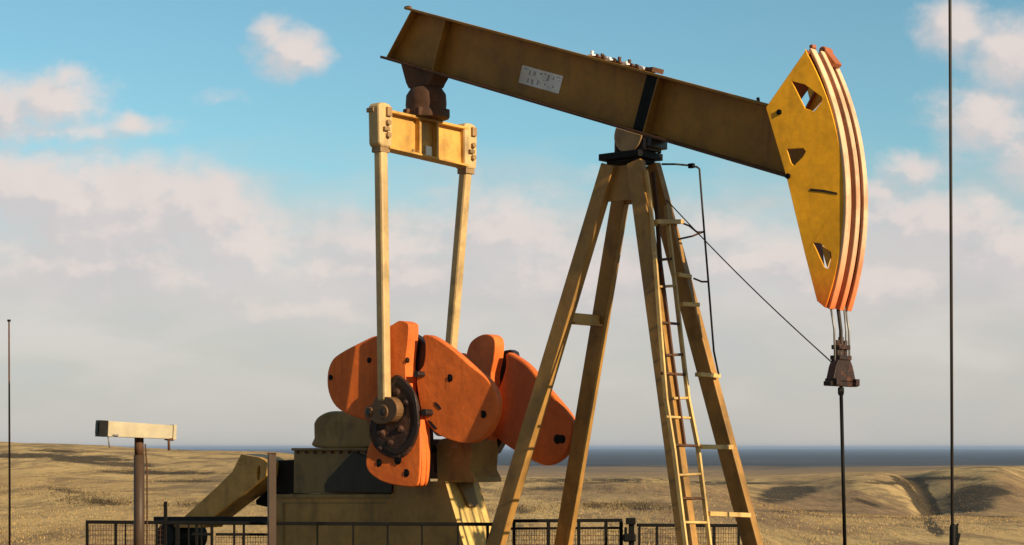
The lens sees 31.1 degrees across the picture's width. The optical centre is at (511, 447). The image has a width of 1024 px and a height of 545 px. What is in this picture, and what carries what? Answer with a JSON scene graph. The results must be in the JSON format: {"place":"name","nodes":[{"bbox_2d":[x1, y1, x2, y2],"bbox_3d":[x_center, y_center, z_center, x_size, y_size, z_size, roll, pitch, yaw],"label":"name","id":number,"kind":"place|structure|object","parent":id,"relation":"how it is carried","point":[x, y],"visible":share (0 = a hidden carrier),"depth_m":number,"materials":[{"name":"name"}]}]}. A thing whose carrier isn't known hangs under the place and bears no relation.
{"place":"outdoors","nodes":[
{"label":"outdoors","id":0,"kind":"place"},
{"bbox_2d":[0,442,1023,544],"bbox_3d":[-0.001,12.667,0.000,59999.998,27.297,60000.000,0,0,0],"label":"ground","id":1,"kind":"structure","parent":0,"point":[796,467],"depth_m":120.29,"materials":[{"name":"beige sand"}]},
{"bbox_2d":[7,319,10,544],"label":"whip pole","id":2,"kind":"object","parent":1,"relation":"on","point":[9,490],"visible":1,"depth_m":29.99,"materials":[{"name":"metal"}]},
{"bbox_2d":[95,420,176,544],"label":"fixture post","id":3,"kind":"object","parent":1,"relation":"on","point":[138,432],"visible":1,"depth_m":22.34,"materials":[{"name":"beige metal"}]},
{"bbox_2d":[86,520,214,544],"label":"guard railing","id":4,"kind":"object","parent":1,"relation":"on","point":[177,524],"visible":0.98,"depth_m":23.73,"materials":[{"name":"black metal"}]},
{"bbox_2d":[164,501,166,520],"bbox_3d":[-4.495,1.288,23.850,0.042,1.165,0.042,0,0,0],"label":"stub post","id":5,"kind":"object","parent":1,"relation":"on","point":[165,510],"visible":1,"depth_m":23.83,"materials":[{"name":"black metal"}]},
{"bbox_2d":[266,453,276,544],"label":"pipe post","id":6,"kind":"object","parent":1,"relation":"on","point":[271,498],"visible":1,"depth_m":23.50,"materials":[{"name":"metal"}]},
{"bbox_2d":[214,521,492,544],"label":"guard railing","id":7,"kind":"object","parent":1,"relation":"on","point":[387,524],"visible":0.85,"depth_m":23.73,"materials":[{"name":"black metal"}]},
{"bbox_2d":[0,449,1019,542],"bbox_3d":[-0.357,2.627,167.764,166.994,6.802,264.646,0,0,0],"label":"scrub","id":8,"kind":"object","parent":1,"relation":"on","point":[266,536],"visible":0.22,"depth_m":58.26,"materials":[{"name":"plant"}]},
{"bbox_2d":[153,6,867,544],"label":"pumpjack","id":9,"kind":"object","parent":1,"relation":"on","point":[399,392],"visible":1,"depth_m":23.94,"materials":[{"name":"paint"}]},
{"bbox_2d":[1,448,1023,523],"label":"sagebrush","id":10,"kind":"object","parent":1,"relation":"on","point":[87,501],"visible":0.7,"depth_m":72.06,"materials":[{"name":"plant"}]},
{"bbox_2d":[510,519,622,544],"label":"guard railing","id":11,"kind":"object","parent":1,"relation":"on","point":[548,528],"visible":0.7,"depth_m":24.88,"materials":[{"name":"black metal"}]},
{"bbox_2d":[623,518,635,544],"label":"gate post","id":12,"kind":"object","parent":1,"relation":"on","point":[630,537],"visible":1,"depth_m":24.67,"materials":[{"name":"black metal"}]},
{"bbox_2d":[637,523,739,544],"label":"guard railing","id":13,"kind":"object","parent":1,"relation":"on","point":[656,526],"visible":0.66,"depth_m":24.89,"materials":[{"name":"black metal"}]},
{"bbox_2d":[948,0,960,544],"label":"cable mast","id":14,"kind":"object","parent":1,"relation":"on","point":[953,534],"visible":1,"depth_m":17.99,"materials":[{"name":"metal"}]},
{"bbox_2d":[0,0,1023,448],"label":"sky","id":15,"kind":"structure","parent":0,"point":[188,237],"materials":[{"name":"blue"}]}
]}

